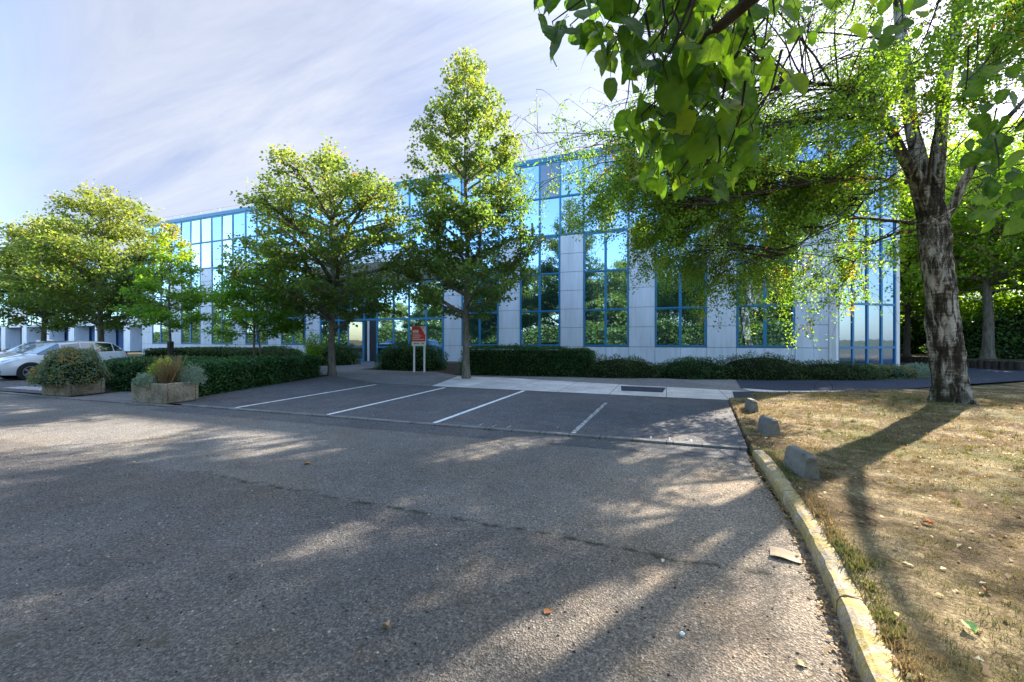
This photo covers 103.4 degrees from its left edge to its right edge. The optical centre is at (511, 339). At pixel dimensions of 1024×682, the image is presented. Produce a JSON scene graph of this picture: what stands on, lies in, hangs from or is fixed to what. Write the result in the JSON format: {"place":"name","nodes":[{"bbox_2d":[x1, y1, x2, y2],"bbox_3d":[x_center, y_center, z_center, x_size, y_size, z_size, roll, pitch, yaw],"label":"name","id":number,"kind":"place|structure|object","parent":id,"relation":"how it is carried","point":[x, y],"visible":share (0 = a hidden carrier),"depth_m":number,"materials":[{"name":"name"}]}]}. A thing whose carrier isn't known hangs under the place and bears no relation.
{"place":"outdoors","nodes":[
{"label":"outdoors","id":0,"kind":"place"},
{"bbox_2d":[0,377,41,392],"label":"side car park","id":1,"kind":"structure","parent":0,"point":[15,382],"depth_m":14.01,"materials":[{"name":"grey asphalt"}]},
{"bbox_2d":[0,342,53,357],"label":"parked car","id":2,"kind":"object","parent":1,"relation":"on","point":[21,349],"visible":0.16,"depth_m":18.98,"materials":[{"name":"beige paint"}]},
{"bbox_2d":[0,211,108,340],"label":"sweetgum tree","id":3,"kind":"object","parent":1,"relation":"on","point":[16,319],"visible":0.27,"depth_m":24.93,"materials":[{"name":"green plant"}]},
{"bbox_2d":[0,341,127,379],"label":"parked car","id":4,"kind":"object","parent":1,"relation":"on","point":[19,366],"visible":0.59,"depth_m":16.49,"materials":[{"name":"white paint"}]},
{"bbox_2d":[0,177,189,341],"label":"sweetgum tree","id":5,"kind":"object","parent":1,"relation":"on","point":[50,251],"visible":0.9,"depth_m":22.81,"materials":[{"name":"green plant"}]},
{"bbox_2d":[102,220,224,355],"bbox_3d":[-17.065,-2.117,20.157,4.441,7.636,4.594,0,0,21],"label":"young maple tree","id":6,"kind":"object","parent":1,"relation":"on","point":[150,313],"visible":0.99,"depth_m":19.76,"materials":[{"name":"green plant"}]},
{"bbox_2d":[88,356,323,394],"bbox_3d":[-28.236,1.592,26.972,48.000,0.001,17.550,0,0,21],"label":"planting bed","id":7,"kind":"object","parent":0,"point":[109,391],"visible":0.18,"depth_m":12.61,"materials":[{"name":"soil"}]},
{"bbox_2d":[42,378,104,396],"bbox_3d":[-12.704,1.355,11.723,1.150,0.450,0.850,0,0,17],"label":"stone planter","id":8,"kind":"object","parent":7,"relation":"on","point":[77,389],"visible":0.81,"depth_m":11.40,"materials":[{"name":"stone"}]},
{"bbox_2d":[26,346,113,386],"bbox_3d":[-12.788,0.759,11.726,2.048,1.146,1.687,0,0,21],"label":"potted bush","id":9,"kind":"object","parent":8,"relation":"in","point":[73,365],"visible":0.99,"depth_m":11.35,"materials":[{"name":"green plant"}]},
{"bbox_2d":[75,391,130,401],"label":"paving slab","id":10,"kind":"structure","parent":7,"relation":"on","point":[122,396],"depth_m":11.20,"materials":[{"name":"concrete"}]},
{"bbox_2d":[100,354,220,391],"bbox_3d":[-11.875,1.066,13.818,2.783,1.174,3.042,0,0,26],"label":"hedge","id":11,"kind":"object","parent":7,"relation":"on","point":[123,377],"visible":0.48,"depth_m":12.62,"materials":[{"name":"green plant"}]},
{"bbox_2d":[131,380,198,403],"bbox_3d":[-8.884,1.330,10.372,1.120,0.500,0.850,0,0,15],"label":"stone planter","id":12,"kind":"object","parent":7,"relation":"on","point":[161,393],"visible":0.75,"depth_m":10.02,"materials":[{"name":"stone"}]},
{"bbox_2d":[131,372,156,386],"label":"potted plant","id":13,"kind":"object","parent":12,"relation":"in","point":[147,380],"visible":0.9,"depth_m":9.95,"materials":[{"name":"green plant"}]},
{"bbox_2d":[145,355,186,383],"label":"ornamental grass","id":14,"kind":"object","parent":12,"relation":"in","point":[167,371],"depth_m":10.18,"materials":[{"name":"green plant"}]},
{"bbox_2d":[176,361,207,384],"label":"potted plant","id":15,"kind":"object","parent":12,"relation":"in","point":[192,374],"visible":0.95,"depth_m":10.44,"materials":[{"name":"green plant"}]},
{"bbox_2d":[140,346,262,357],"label":"hedge","id":16,"kind":"object","parent":7,"relation":"on","point":[217,351],"visible":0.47,"depth_m":26.07,"materials":[{"name":"green plant"}]},
{"bbox_2d":[130,354,322,396],"bbox_3d":[-9.246,1.078,14.321,1.948,1.167,7.005,0,0,3],"label":"hedge","id":17,"kind":"object","parent":7,"relation":"on","point":[225,374],"visible":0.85,"depth_m":13.37,"materials":[{"name":"green plant"}]},
{"bbox_2d":[189,261,310,355],"bbox_3d":[-11.209,-0.817,17.758,4.372,5.036,5.261,0,0,-29],"label":"young maple tree","id":18,"kind":"object","parent":7,"relation":"on","point":[283,324],"visible":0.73,"depth_m":17.07,"materials":[{"name":"green plant"}]},
{"bbox_2d":[222,347,302,357],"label":"hedge","id":19,"kind":"object","parent":7,"relation":"on","point":[239,352],"visible":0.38,"depth_m":22.49,"materials":[{"name":"green plant"}]},
{"bbox_2d":[261,349,299,356],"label":"clipped shrub","id":20,"kind":"object","parent":7,"relation":"on","point":[282,353],"visible":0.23,"depth_m":20.13,"materials":[{"name":"green plant"}]},
{"bbox_2d":[211,133,445,375],"bbox_3d":[-7.841,-3.300,18.255,9.225,10.003,9.680,0,0,-43],"label":"sweetgum tree","id":21,"kind":"object","parent":7,"relation":"on","point":[331,288],"visible":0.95,"depth_m":16.15,"materials":[{"name":"green plant"}]},
{"bbox_2d":[316,342,360,365],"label":"clipped shrub","id":22,"kind":"object","parent":7,"relation":"on","point":[345,354],"visible":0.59,"depth_m":25.07,"materials":[{"name":"green plant"}]},
{"bbox_2d":[0,394,860,681],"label":"road","id":23,"kind":"structure","parent":0,"point":[35,646],"depth_m":2.94,"materials":[{"name":"grey asphalt"}]},
{"bbox_2d":[0,391,173,406],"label":"kerb strip","id":24,"kind":"object","parent":23,"relation":"on","point":[109,401],"visible":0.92,"depth_m":10.57,"materials":[{"name":"concrete"}]},
{"bbox_2d":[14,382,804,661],"bbox_3d":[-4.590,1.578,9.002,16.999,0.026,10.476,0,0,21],"label":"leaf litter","id":25,"kind":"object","parent":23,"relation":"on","point":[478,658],"visible":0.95,"depth_m":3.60,"materials":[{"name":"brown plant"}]},
{"bbox_2d":[0,419,850,681],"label":"grit","id":26,"kind":"object","parent":23,"relation":"on","point":[436,637],"visible":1,"depth_m":3.02,"materials":[{"name":"grey gravel"}]},
{"bbox_2d":[150,406,750,460],"bbox_3d":[-2.455,1.596,7.503,12.087,0.001,0.580,0,0,19],"label":"gutter band","id":27,"kind":"object","parent":23,"relation":"on","point":[733,454],"visible":1,"depth_m":6.79,"materials":[{"name":"concrete"}]},
{"bbox_2d":[181,404,746,451],"bbox_3d":[-2.264,1.591,7.823,11.999,0.059,0.130,0,0,19],"label":"kerb strip","id":28,"kind":"object","parent":23,"relation":"on","point":[684,443],"visible":0.83,"depth_m":7.03,"materials":[{"name":"concrete"}]},
{"bbox_2d":[770,546,801,563],"bbox_3d":[2.014,1.586,2.977,0.191,0.024,0.150,0,0,33],"label":"cardboard sheet","id":29,"kind":"object","parent":23,"relation":"on","point":[783,553],"visible":1,"depth_m":2.98,"materials":[{"name":"beige cardboard"}]},
{"bbox_2d":[748,456,861,681],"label":"gutter litter","id":30,"kind":"object","parent":23,"relation":"on","point":[847,668],"visible":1,"depth_m":2.41,"materials":[{"name":"brown plant"}]},
{"bbox_2d":[172,376,747,447],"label":"parking bays","id":31,"kind":"object","parent":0,"point":[695,420],"visible":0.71,"depth_m":9.46,"materials":[{"name":"grey asphalt"}]},
{"bbox_2d":[433,391,523,422],"bbox_3d":[-0.567,1.586,10.064,0.108,0.001,5.300,0,0,21],"label":"parking line","id":32,"kind":"object","parent":31,"relation":"on","point":[475,408],"visible":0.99,"depth_m":9.29,"materials":[{"name":"paint"}]},
{"bbox_2d":[571,403,606,432],"bbox_3d":[1.691,1.586,8.480,0.091,0.001,3.551,0,0,22],"label":"parking line","id":33,"kind":"object","parent":31,"relation":"on","point":[582,424],"visible":0.97,"depth_m":8.01,"materials":[{"name":"paint"}]},
{"bbox_2d":[0,348,1023,513],"bbox_3d":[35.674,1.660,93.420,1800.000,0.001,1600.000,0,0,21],"label":"ground","id":34,"kind":"structure","parent":0,"point":[134,353],"depth_m":12.89,"materials":[{"name":"grey concrete"}]},
{"bbox_2d":[0,257,141,350],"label":"office wing","id":35,"kind":"structure","parent":34,"relation":"on","point":[126,340],"depth_m":62.01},
{"bbox_2d":[381,44,548,378],"bbox_3d":[-2.076,-5.020,16.579,6.810,13.440,7.488,0,0,21],"label":"sweetgum tree","id":36,"kind":"object","parent":34,"relation":"on","point":[466,220],"visible":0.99,"depth_m":15.61,"materials":[{"name":"green plant"}]},
{"bbox_2d":[752,450,775,476],"bbox_3d":[3.239,1.563,5.196,0.150,0.174,0.892,0,0,22],"label":"kerb stone","id":37,"kind":"object","parent":34,"relation":"on","point":[762,458],"visible":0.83,"depth_m":5.08,"materials":[{"name":"concrete"}]},
{"bbox_2d":[765,464,795,504],"bbox_3d":[2.898,1.563,4.363,0.157,0.182,0.894,0,0,23],"label":"kerb stone","id":38,"kind":"object","parent":34,"relation":"on","point":[778,481],"visible":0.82,"depth_m":4.30,"materials":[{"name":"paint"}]},
{"bbox_2d":[782,491,825,544],"bbox_3d":[2.535,1.563,3.517,0.154,0.184,0.937,0,0,24],"label":"kerb stone","id":39,"kind":"object","parent":34,"relation":"on","point":[800,514],"visible":0.72,"depth_m":3.47,"materials":[{"name":"paint"}]},
{"bbox_2d":[807,533,862,614],"bbox_3d":[2.146,1.563,2.702,0.157,0.186,0.868,0,0,27],"label":"kerb stone","id":40,"kind":"object","parent":34,"relation":"on","point":[832,570],"visible":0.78,"depth_m":2.62,"materials":[{"name":"paint"}]},
{"bbox_2d":[837,597,902,681],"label":"kerb stone","id":41,"kind":"object","parent":34,"relation":"on","point":[869,652],"visible":0.9,"depth_m":1.98,"materials":[{"name":"paint"}]},
{"bbox_2d":[736,362,1023,391],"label":"footpath","id":42,"kind":"structure","parent":34,"relation":"on","point":[976,375],"depth_m":14.90,"materials":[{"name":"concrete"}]},
{"bbox_2d":[900,355,1023,370],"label":"log edging","id":43,"kind":"object","parent":34,"relation":"on","point":[1000,365],"visible":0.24,"depth_m":21.95,"materials":[{"name":"brown wood"}]},
{"bbox_2d":[0,0,1023,297],"label":"sky","id":44,"kind":"structure","parent":0,"point":[173,105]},
{"bbox_2d":[141,108,899,366],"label":"office building","id":45,"kind":"structure","parent":0,"point":[565,302],"depth_m":23.98,"materials":[{"name":"white metal"}]},
{"bbox_2d":[152,276,168,343],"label":"window","id":46,"kind":"structure","parent":45,"relation":"in","point":[159,335],"depth_m":38.27,"materials":[{"name":"blue glass"}]},
{"bbox_2d":[181,220,189,270],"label":"window","id":47,"kind":"structure","parent":45,"relation":"in","point":[185,225],"depth_m":36.98,"materials":[{"name":"blue glass"}]},
{"bbox_2d":[181,269,200,343],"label":"window","id":48,"kind":"structure","parent":45,"relation":"in","point":[187,336],"depth_m":36.68,"materials":[{"name":"blue glass"}]},
{"bbox_2d":[190,219,199,268],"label":"window","id":49,"kind":"structure","parent":45,"relation":"in","point":[194,224],"depth_m":36.53,"materials":[{"name":"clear glass"}]},
{"bbox_2d":[200,217,210,268],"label":"window","id":50,"kind":"structure","parent":45,"relation":"in","point":[205,223],"depth_m":36.04,"materials":[{"name":"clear glass"}]},
{"bbox_2d":[211,215,221,267],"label":"window","id":51,"kind":"structure","parent":45,"relation":"in","point":[216,221],"depth_m":35.53,"materials":[{"name":"blue glass"}]},
{"bbox_2d":[211,267,232,343],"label":"window","id":52,"kind":"structure","parent":45,"relation":"in","point":[213,340],"depth_m":35.47,"materials":[{"name":"blue glass"}]},
{"bbox_2d":[222,213,231,266],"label":"window","id":53,"kind":"structure","parent":45,"relation":"in","point":[227,218],"depth_m":35.04,"materials":[{"name":"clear glass"}]},
{"bbox_2d":[232,211,244,264],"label":"window","id":54,"kind":"structure","parent":45,"relation":"in","point":[238,218],"depth_m":34.53,"materials":[{"name":"blue glass"}]},
{"bbox_2d":[245,210,255,264],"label":"window","id":55,"kind":"structure","parent":45,"relation":"in","point":[248,231],"depth_m":34.05,"materials":[{"name":"blue glass"}]},
{"bbox_2d":[245,266,267,343],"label":"window","id":56,"kind":"structure","parent":45,"relation":"in","point":[248,340],"depth_m":33.91,"materials":[{"name":"blue glass"}]},
{"bbox_2d":[281,263,305,344],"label":"window","id":57,"kind":"structure","parent":45,"relation":"in","point":[290,339],"depth_m":32.15,"materials":[{"name":"blue glass"}]},
{"bbox_2d":[348,320,363,360],"bbox_3d":[-11.296,0.095,29.268,1.150,2.950,0.126,0,0,-41],"label":"door","id":58,"kind":"structure","parent":45,"relation":"in","point":[355,335],"depth_m":29.38,"materials":[{"name":"blue glass"}]},
{"bbox_2d":[363,202,377,251],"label":"window","id":59,"kind":"structure","parent":45,"relation":"in","point":[372,218],"depth_m":29.52,"materials":[{"name":"blue glass"}]},
{"bbox_2d":[365,320,375,360],"bbox_3d":[-10.319,0.100,29.530,1.010,2.960,0.028,0,0,21],"label":"doorway","id":60,"kind":"structure","parent":45,"relation":"in","point":[372,324],"depth_m":29.49,"materials":[{"name":"grey metal"}]},
{"bbox_2d":[393,186,408,250],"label":"window","id":61,"kind":"structure","parent":45,"relation":"in","point":[405,200],"depth_m":28.56,"materials":[{"name":"blue glass"}]},
{"bbox_2d":[409,184,425,247],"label":"window","id":62,"kind":"structure","parent":45,"relation":"in","point":[411,197],"depth_m":28.17,"materials":[{"name":"blue glass"}]},
{"bbox_2d":[443,177,460,245],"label":"window","id":63,"kind":"structure","parent":45,"relation":"in","point":[455,182],"depth_m":27.11,"materials":[{"name":"blue glass"}]},
{"bbox_2d":[461,175,479,243],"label":"window","id":64,"kind":"structure","parent":45,"relation":"in","point":[475,180],"depth_m":26.63,"materials":[{"name":"blue glass"}]},
{"bbox_2d":[461,242,498,345],"bbox_3d":[-2.110,-2.940,26.389,2.650,6.680,0.100,0,0,21],"label":"window","id":65,"kind":"structure","parent":45,"relation":"in","point":[480,333],"depth_m":26.29,"materials":[{"name":"blue glass"}]},
{"bbox_2d":[498,167,519,240],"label":"window","id":66,"kind":"structure","parent":45,"relation":"in","point":[516,169],"depth_m":25.68,"materials":[{"name":"blue glass"}]},
{"bbox_2d":[520,163,539,238],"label":"window","id":67,"kind":"structure","parent":45,"relation":"in","point":[535,219],"depth_m":25.10,"materials":[{"name":"blue glass"}]},
{"bbox_2d":[520,236,559,345],"bbox_3d":[1.706,-2.940,24.932,2.580,6.680,0.100,0,0,21],"label":"window","id":68,"kind":"structure","parent":45,"relation":"in","point":[540,297],"depth_m":24.89,"materials":[{"name":"blue glass"}]},
{"bbox_2d":[540,160,559,236],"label":"window","id":69,"kind":"structure","parent":45,"relation":"in","point":[551,223],"depth_m":24.71,"materials":[{"name":"blue glass"}]},
{"bbox_2d":[560,157,582,234],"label":"window","id":70,"kind":"structure","parent":45,"relation":"in","point":[563,193],"depth_m":24.29,"materials":[{"name":"blue glass"}]},
{"bbox_2d":[583,153,605,232],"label":"window","id":71,"kind":"structure","parent":45,"relation":"in","point":[601,166],"depth_m":23.79,"materials":[{"name":"blue glass"}]},
{"bbox_2d":[583,229,628,345],"bbox_3d":[5.443,-2.940,23.505,2.580,6.680,0.100,0,0,21],"label":"window","id":72,"kind":"structure","parent":45,"relation":"in","point":[605,304],"depth_m":23.49,"materials":[{"name":"blue glass"}]},
{"bbox_2d":[606,151,628,230],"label":"window","id":73,"kind":"structure","parent":45,"relation":"in","point":[607,156],"depth_m":23.28,"materials":[{"name":"blue glass"}]},
{"bbox_2d":[655,225,706,346],"bbox_3d":[9.189,-2.940,22.074,2.600,6.680,0.100,0,0,21],"label":"window","id":74,"kind":"structure","parent":45,"relation":"in","point":[670,313],"depth_m":22.13,"materials":[{"name":"blue glass"}]},
{"bbox_2d":[737,217,794,346],"bbox_3d":[12.926,-2.940,20.647,2.560,6.680,0.100,0,0,21],"label":"window","id":75,"kind":"structure","parent":45,"relation":"in","point":[766,337],"depth_m":20.64,"materials":[{"name":"blue glass"}]},
{"bbox_2d":[795,124,828,173],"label":"window","id":76,"kind":"structure","parent":45,"relation":"in","point":[812,149],"depth_m":19.94,"materials":[{"name":"blue glass"}]},
{"bbox_2d":[839,119,852,364],"bbox_3d":[16.223,-4.702,19.685,0.963,12.505,0.090,0,0,-15],"label":"window","id":77,"kind":"structure","parent":45,"relation":"in","point":[845,326],"depth_m":19.70,"materials":[{"name":"blue glass"}]},
{"bbox_2d":[853,122,867,365],"bbox_3d":[17.153,-4.702,19.936,0.963,12.505,0.090,0,0,-15],"label":"window","id":78,"kind":"structure","parent":45,"relation":"in","point":[860,327],"depth_m":19.96,"materials":[{"name":"blue glass"}]},
{"bbox_2d":[868,122,881,365],"bbox_3d":[18.083,-4.702,20.186,0.963,12.505,0.090,0,0,-15],"label":"window","id":79,"kind":"structure","parent":45,"relation":"in","point":[874,315],"depth_m":20.22,"materials":[{"name":"blue glass"}]},
{"bbox_2d":[882,124,895,366],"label":"window","id":80,"kind":"structure","parent":45,"relation":"in","point":[888,287],"depth_m":20.45,"materials":[{"name":"blue glass"}]},
{"bbox_2d":[320,361,748,390],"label":"pavement","id":81,"kind":"structure","parent":0,"point":[357,371],"depth_m":16.05,"materials":[{"name":"grey concrete"}]},
{"bbox_2d":[292,329,327,358],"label":"leafy bush","id":82,"kind":"object","parent":81,"relation":"on","point":[312,348],"visible":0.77,"depth_m":21.88,"materials":[{"name":"green plant"}]},
{"bbox_2d":[412,326,425,371],"bbox_3d":[-4.547,0.480,19.757,0.720,2.240,0.092,0,0,7],"label":"site sign","id":83,"kind":"object","parent":81,"relation":"on","point":[418,335],"visible":0.88,"depth_m":19.71,"materials":[{"name":"red metal"}]},
{"bbox_2d":[364,363,737,379],"bbox_3d":[6.649,1.594,21.468,29.441,0.001,10.436,0,0,6],"label":"planting bed","id":84,"kind":"object","parent":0,"point":[452,368],"visible":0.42,"depth_m":20.76,"materials":[{"name":"soil"}]},
{"bbox_2d":[373,342,448,370],"bbox_3d":[-5.372,0.898,21.829,4.149,1.551,2.814,0,0,21],"label":"clipped shrub","id":85,"kind":"object","parent":84,"relation":"on","point":[399,357],"visible":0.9,"depth_m":20.99,"materials":[{"name":"green plant"}]},
{"bbox_2d":[457,342,597,376],"bbox_3d":[0.698,0.889,18.552,6.354,1.519,2.285,0,0,12],"label":"hedge","id":86,"kind":"object","parent":84,"relation":"on","point":[522,360],"visible":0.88,"depth_m":17.75,"materials":[{"name":"green plant"}]},
{"bbox_2d":[574,353,662,378],"bbox_3d":[4.570,1.131,17.431,4.071,1.126,2.279,0,0,5],"label":"spreading shrub","id":87,"kind":"object","parent":84,"relation":"on","point":[619,367],"visible":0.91,"depth_m":16.80,"materials":[{"name":"green plant"}]},
{"bbox_2d":[654,356,734,379],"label":"spreading shrub","id":88,"kind":"object","parent":84,"relation":"on","point":[689,367],"visible":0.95,"depth_m":16.35,"materials":[{"name":"green plant"}]},
{"bbox_2d":[716,350,811,379],"bbox_3d":[10.275,1.060,16.704,4.350,1.257,2.365,0,0,5],"label":"spreading shrub","id":89,"kind":"object","parent":84,"relation":"on","point":[757,367],"visible":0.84,"depth_m":16.04,"materials":[{"name":"green plant"}]},
{"bbox_2d":[795,359,893,380],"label":"spreading shrub","id":90,"kind":"object","parent":84,"relation":"on","point":[819,370],"visible":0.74,"depth_m":15.94,"materials":[{"name":"green plant"}]},
{"bbox_2d":[859,363,930,378],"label":"spreading shrub","id":91,"kind":"object","parent":84,"relation":"on","point":[897,371],"visible":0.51,"depth_m":16.47,"materials":[{"name":"green plant"}]},
{"bbox_2d":[904,362,930,374],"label":"ground shrub","id":92,"kind":"object","parent":84,"relation":"on","point":[923,369],"visible":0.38,"depth_m":18.25,"materials":[{"name":"green plant"}]},
{"bbox_2d":[433,376,736,399],"bbox_3d":[2.108,1.588,13.930,10.800,0.001,3.670,0,0,21],"label":"concrete apron","id":93,"kind":"object","parent":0,"point":[533,385],"visible":0.88,"depth_m":13.36,"materials":[{"name":"grey concrete"}]},
{"bbox_2d":[621,386,664,391],"bbox_3d":[4.151,1.582,12.930,1.430,0.001,1.320,0,0,21],"label":"asphalt patch","id":94,"kind":"object","parent":93,"relation":"on","point":[643,389],"visible":1,"depth_m":12.78,"materials":[{"name":"grey asphalt"}]},
{"bbox_2d":[728,382,1023,681],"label":"lawn ground","id":95,"kind":"structure","parent":0,"point":[940,608],"depth_m":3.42,"materials":[{"name":"beige plant"}]},
{"bbox_2d":[745,398,758,411],"bbox_3d":[5.301,1.485,8.948,0.207,0.335,0.420,0,0,15],"label":"concrete block","id":96,"kind":"object","parent":95,"relation":"on","point":[751,405],"depth_m":8.77,"materials":[{"name":"grey concrete"}]},
{"bbox_2d":[493,0,1023,404],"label":"birch tree","id":97,"kind":"object","parent":95,"relation":"on","point":[804,195],"visible":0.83,"depth_m":9.18,"materials":[{"name":"green plant"}]},
{"bbox_2d":[757,415,780,434],"bbox_3d":[4.349,1.480,6.849,0.228,0.326,0.440,0,0,9],"label":"concrete block","id":98,"kind":"object","parent":95,"relation":"on","point":[768,424],"depth_m":6.70,"materials":[{"name":"grey concrete"}]},
{"bbox_2d":[533,0,1023,236],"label":"linden tree","id":99,"kind":"object","parent":95,"relation":"on","point":[702,66],"visible":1,"depth_m":1.73,"materials":[{"name":"green plant"}]},
{"bbox_2d":[783,445,819,478],"bbox_3d":[3.270,1.425,4.585,0.208,0.357,0.500,0,0,12],"label":"concrete block","id":100,"kind":"object","parent":95,"relation":"on","point":[800,462],"depth_m":4.43,"materials":[{"name":"grey concrete"}]},
{"bbox_2d":[731,388,1023,678],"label":"lawn litter","id":101,"kind":"object","parent":95,"relation":"on","point":[986,670],"visible":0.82,"depth_m":3.60,"materials":[{"name":"brown plant"}]},
{"bbox_2d":[733,390,1023,681],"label":"grass tufts","id":102,"kind":"object","parent":95,"relation":"on","point":[843,549],"visible":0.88,"depth_m":3.05,"materials":[{"name":"plant"}]},
{"bbox_2d":[901,354,1023,360],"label":"woodland floor","id":103,"kind":"structure","parent":0,"point":[922,355],"depth_m":24.21,"materials":[{"name":"brown soil"}]},
{"bbox_2d":[900,166,1007,358],"bbox_3d":[27.534,-5.356,28.461,11.799,13.356,10.149,0,0,-28],"label":"woodland tree","id":104,"kind":"object","parent":103,"relation":"on","point":[905,301],"visible":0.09,"depth_m":26.17,"materials":[{"name":"green plant"}]},
{"bbox_2d":[900,177,1007,354],"bbox_3d":[29.807,-5.685,31.747,12.389,14.024,10.657,0,0,37],"label":"woodland tree","id":105,"kind":"object","parent":103,"relation":"on","point":[917,306],"visible":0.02,"depth_m":29.27,"materials":[{"name":"green plant"}]},
{"bbox_2d":[900,286,1021,353],"bbox_3d":[38.879,-1.891,33.942,16.063,6.712,6.896,0,0,21],"label":"thicket","id":106,"kind":"object","parent":103,"relation":"on","point":[918,336],"visible":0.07,"depth_m":33.76,"materials":[{"name":"green plant"}]},
{"bbox_2d":[900,108,1023,358],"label":"woodland tree","id":107,"kind":"object","parent":103,"relation":"on","point":[988,327],"visible":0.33,"depth_m":24.16,"materials":[{"name":"green plant"}]},
{"bbox_2d":[900,160,1023,317],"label":"woodland tree","id":108,"kind":"object","parent":103,"relation":"on","point":[1001,302],"visible":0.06,"depth_m":27.41,"materials":[{"name":"green plant"}]},
{"bbox_2d":[919,301,1023,358],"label":"thicket","id":109,"kind":"object","parent":103,"relation":"on","point":[1009,335],"visible":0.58,"depth_m":25.62,"materials":[{"name":"green plant"}]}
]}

